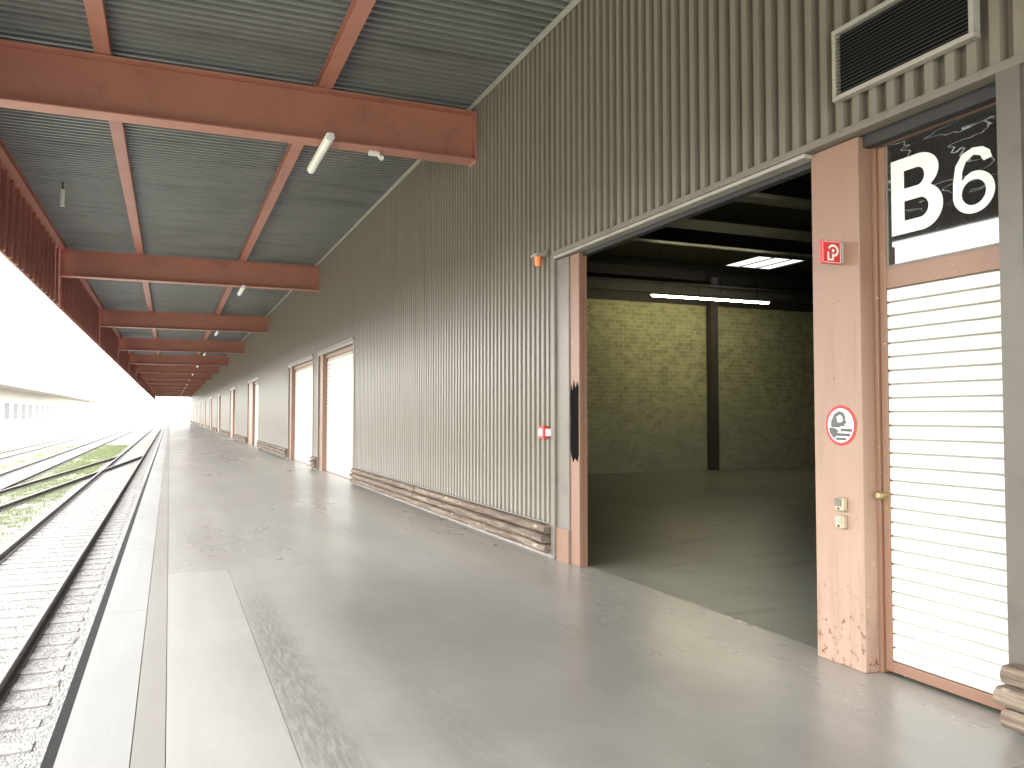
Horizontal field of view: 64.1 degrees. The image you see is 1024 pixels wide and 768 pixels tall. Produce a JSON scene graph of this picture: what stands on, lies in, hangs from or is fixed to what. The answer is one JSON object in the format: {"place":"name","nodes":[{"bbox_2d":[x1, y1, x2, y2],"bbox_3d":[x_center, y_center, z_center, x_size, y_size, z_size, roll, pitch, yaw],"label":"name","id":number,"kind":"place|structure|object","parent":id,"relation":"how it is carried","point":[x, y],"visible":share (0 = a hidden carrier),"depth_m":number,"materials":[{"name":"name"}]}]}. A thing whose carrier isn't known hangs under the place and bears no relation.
{"place":"outdoors","nodes":[
{"label":"outdoors","id":0,"kind":"place"},
{"bbox_2d":[0,415,188,767],"bbox_3d":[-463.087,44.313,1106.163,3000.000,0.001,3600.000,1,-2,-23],"label":"ground","id":1,"kind":"structure","parent":0,"point":[149,422],"depth_m":26.49,"materials":[{"name":"grey gravel"}]},
{"bbox_2d":[0,420,103,441],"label":"opposite platform","id":2,"kind":"structure","parent":1,"relation":"on","point":[16,432],"depth_m":120.06,"materials":[{"name":"concrete"}]},
{"bbox_2d":[0,377,103,425],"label":"warehouse","id":3,"kind":"structure","parent":2,"relation":"on","point":[22,403],"depth_m":136.71,"materials":[{"name":"white concrete"}]},
{"bbox_2d":[4,403,9,419],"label":"window","id":4,"kind":"structure","parent":3,"relation":"in","point":[7,405],"depth_m":114.48,"materials":[{"name":"white glass"}]},
{"bbox_2d":[13,404,17,418],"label":"window","id":5,"kind":"structure","parent":3,"relation":"in","point":[15,412],"depth_m":120.57,"materials":[{"name":"white glass"}]},
{"bbox_2d":[21,404,25,418],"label":"window","id":6,"kind":"structure","parent":3,"relation":"in","point":[23,412],"depth_m":127.13,"materials":[{"name":"white glass"}]},
{"bbox_2d":[29,405,32,418],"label":"window","id":7,"kind":"structure","parent":3,"relation":"in","point":[30,406],"depth_m":133.55,"materials":[{"name":"white glass"}]},
{"bbox_2d":[35,405,38,418],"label":"window","id":8,"kind":"structure","parent":3,"relation":"in","point":[36,406],"depth_m":140.06,"materials":[{"name":"white glass"}]},
{"bbox_2d":[41,406,43,418],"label":"window","id":9,"kind":"structure","parent":3,"relation":"in","point":[42,407],"depth_m":146.11,"materials":[{"name":"white glass"}]},
{"bbox_2d":[47,406,49,417],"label":"window","id":10,"kind":"structure","parent":3,"relation":"in","point":[48,407],"depth_m":153.32,"materials":[{"name":"white glass"}]},
{"bbox_2d":[56,407,58,417],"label":"window","id":11,"kind":"structure","parent":3,"relation":"in","point":[57,409],"depth_m":165.68,"materials":[{"name":"white glass"}]},
{"bbox_2d":[0,426,127,462],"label":"railway track","id":12,"kind":"structure","parent":1,"relation":"on","point":[17,453],"depth_m":76.23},
{"bbox_2d":[0,444,130,549],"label":"grass","id":13,"kind":"structure","parent":1,"relation":"on","point":[110,451],"depth_m":37.07,"materials":[{"name":"green plant"}]},
{"bbox_2d":[0,456,142,510],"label":"railway track","id":14,"kind":"structure","parent":1,"relation":"on","point":[24,499],"depth_m":34.58,"materials":[{"name":"grey metal"}]},
{"bbox_2d":[0,479,144,767],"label":"ballast","id":15,"kind":"structure","parent":1,"relation":"on","point":[36,757],"depth_m":12.59,"materials":[{"name":"gravel"}]},
{"bbox_2d":[0,426,145,499],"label":"railway track","id":16,"kind":"structure","parent":1,"relation":"on","point":[49,463],"depth_m":50.48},
{"bbox_2d":[0,425,164,767],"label":"railway track","id":17,"kind":"structure","parent":1,"relation":"on","point":[144,445],"depth_m":15.90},
{"bbox_2d":[129,428,169,767],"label":"platform base","id":18,"kind":"object","parent":1,"relation":"on","point":[166,650],"depth_m":5.21,"materials":[{"name":"grey concrete"}]},
{"bbox_2d":[40,423,166,767],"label":"platform nosing","id":19,"kind":"object","parent":18,"relation":"attached to","point":[51,753],"visible":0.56,"depth_m":5.34,"materials":[{"name":"grey concrete"}]},
{"bbox_2d":[53,422,168,767],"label":"platform edge","id":20,"kind":"object","parent":18,"relation":"on","point":[98,733],"visible":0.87,"depth_m":5.24,"materials":[{"name":"concrete"}]},
{"bbox_2d":[130,422,169,767],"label":"platform kerb","id":21,"kind":"structure","parent":18,"relation":"on","point":[148,748],"depth_m":5.24,"materials":[{"name":"concrete"}]},
{"bbox_2d":[166,569,301,767],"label":"platform patch","id":22,"kind":"object","parent":18,"relation":"on","point":[223,710],"visible":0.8,"depth_m":4.78,"materials":[{"name":"concrete"}]},
{"bbox_2d":[168,422,1023,767],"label":"platform","id":23,"kind":"structure","parent":18,"relation":"on","point":[388,632],"depth_m":5.37,"materials":[{"name":"concrete"}]},
{"bbox_2d":[189,0,1023,733],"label":"warehouse","id":24,"kind":"structure","parent":23,"relation":"on","point":[439,344],"depth_m":7.96,"materials":[{"name":"metal"}]},
{"bbox_2d":[0,0,571,400],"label":"canopy","id":25,"kind":"object","parent":24,"relation":"attached to","point":[173,145],"visible":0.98,"depth_m":12.54,"materials":[{"name":"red metal"}]},
{"bbox_2d":[60,182,64,206],"bbox_3d":[-8.591,-3.629,15.631,0.073,0.460,0.073,1,-2,-23],"label":"pendant lamp","id":26,"kind":"object","parent":25,"relation":"hanging from","point":[62,197],"visible":1,"depth_m":15.61,"materials":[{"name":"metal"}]},
{"bbox_2d":[237,285,245,295],"bbox_3d":[-7.689,-2.664,23.240,0.120,0.136,1.600,1,-2,-23],"label":"tube lamp","id":27,"kind":"object","parent":25,"relation":"attached to","point":[241,290],"visible":1,"depth_m":22.91,"materials":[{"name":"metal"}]},
{"bbox_2d":[307,132,334,173],"bbox_3d":[-2.595,-3.119,11.071,0.120,0.136,1.600,1,-2,-23],"label":"tube lamp","id":28,"kind":"object","parent":25,"relation":"attached to","point":[323,148],"visible":1,"depth_m":10.86,"materials":[{"name":"white plastic"}]},
{"bbox_2d":[368,150,383,160],"bbox_3d":[-1.859,-3.118,11.196,0.194,0.127,0.137,1,-2,-23],"label":"motion sensor","id":29,"kind":"object","parent":25,"relation":"attached to","point":[376,154],"visible":1,"depth_m":11.17,"materials":[{"name":"white plastic"}]},
{"bbox_2d":[531,249,548,266],"bbox_3d":[0.306,-1.440,9.407,0.118,0.180,0.310,1,-2,-23],"label":"warning beacon","id":30,"kind":"object","parent":24,"relation":"attached to","point":[538,257],"visible":1,"depth_m":9.36,"materials":[{"name":"orange plastic"}]},
{"bbox_2d":[538,426,550,438],"bbox_3d":[0.373,0.545,9.231,0.073,0.140,0.230,1,-2,-23],"label":"fire alarm box","id":31,"kind":"object","parent":24,"relation":"attached to","point":[544,432],"visible":1,"depth_m":9.21,"materials":[{"name":"red plastic"}]},
{"bbox_2d":[650,248,712,299],"bbox_3d":[4.340,-2.804,20.904,1.850,1.236,0.120,1,-2,-23],"label":"tube lamp","id":32,"kind":"object","parent":24,"relation":"hanging from","point":[670,295],"visible":1,"depth_m":20.84,"materials":[{"name":"white plastic"}]},
{"bbox_2d":[712,254,770,303],"bbox_3d":[6.056,-2.777,21.622,1.850,1.236,0.120,1,-2,-23],"label":"tube lamp","id":33,"kind":"object","parent":24,"relation":"hanging from","point":[721,298],"visible":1,"depth_m":21.50,"materials":[{"name":"white plastic"}]},
{"bbox_2d":[819,240,843,264],"bbox_3d":[2.048,-0.845,5.250,0.174,0.150,0.040,1,-2,-23],"label":"fire hose sign","id":34,"kind":"object","parent":24,"relation":"attached to","point":[831,252],"visible":1,"depth_m":5.24,"materials":[{"name":"red plastic"}]},
{"bbox_2d":[834,497,846,510],"bbox_3d":[2.100,0.768,5.230,0.047,0.085,0.075,1,-2,-23],"label":"wall socket","id":35,"kind":"object","parent":24,"relation":"attached to","point":[840,503],"depth_m":5.20,"materials":[{"name":"beige plastic"}]},
{"bbox_2d":[835,514,846,528],"bbox_3d":[2.099,0.878,5.228,0.047,0.085,0.071,1,-2,-23],"label":"wall socket","id":36,"kind":"object","parent":24,"relation":"attached to","point":[840,520],"depth_m":5.20,"materials":[{"name":"beige plastic"}]},
{"bbox_2d":[826,405,856,445],"bbox_3d":[2.115,0.267,5.263,0.006,0.260,0.260,1,-2,-23],"label":"no smoking sign","id":37,"kind":"object","parent":24,"relation":"attached to","point":[841,426],"visible":1,"depth_m":5.26,"materials":[{"name":"white plastic"}]},
{"bbox_2d":[871,102,1008,710],"bbox_3d":[2.491,0.100,4.706,0.145,3.349,0.981,1,-2,-23],"label":"door","id":38,"kind":"structure","parent":24,"relation":"in","point":[940,495],"depth_m":4.74,"materials":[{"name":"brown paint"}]},
{"bbox_2d":[0,254,189,414],"label":"sky","id":39,"kind":"structure","parent":0,"point":[40,345],"materials":[{"name":"white"}]},
{"bbox_2d":[587,466,1000,713],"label":"hall floor","id":40,"kind":"structure","parent":0,"point":[739,544],"depth_m":10.52,"materials":[{"name":"concrete"}]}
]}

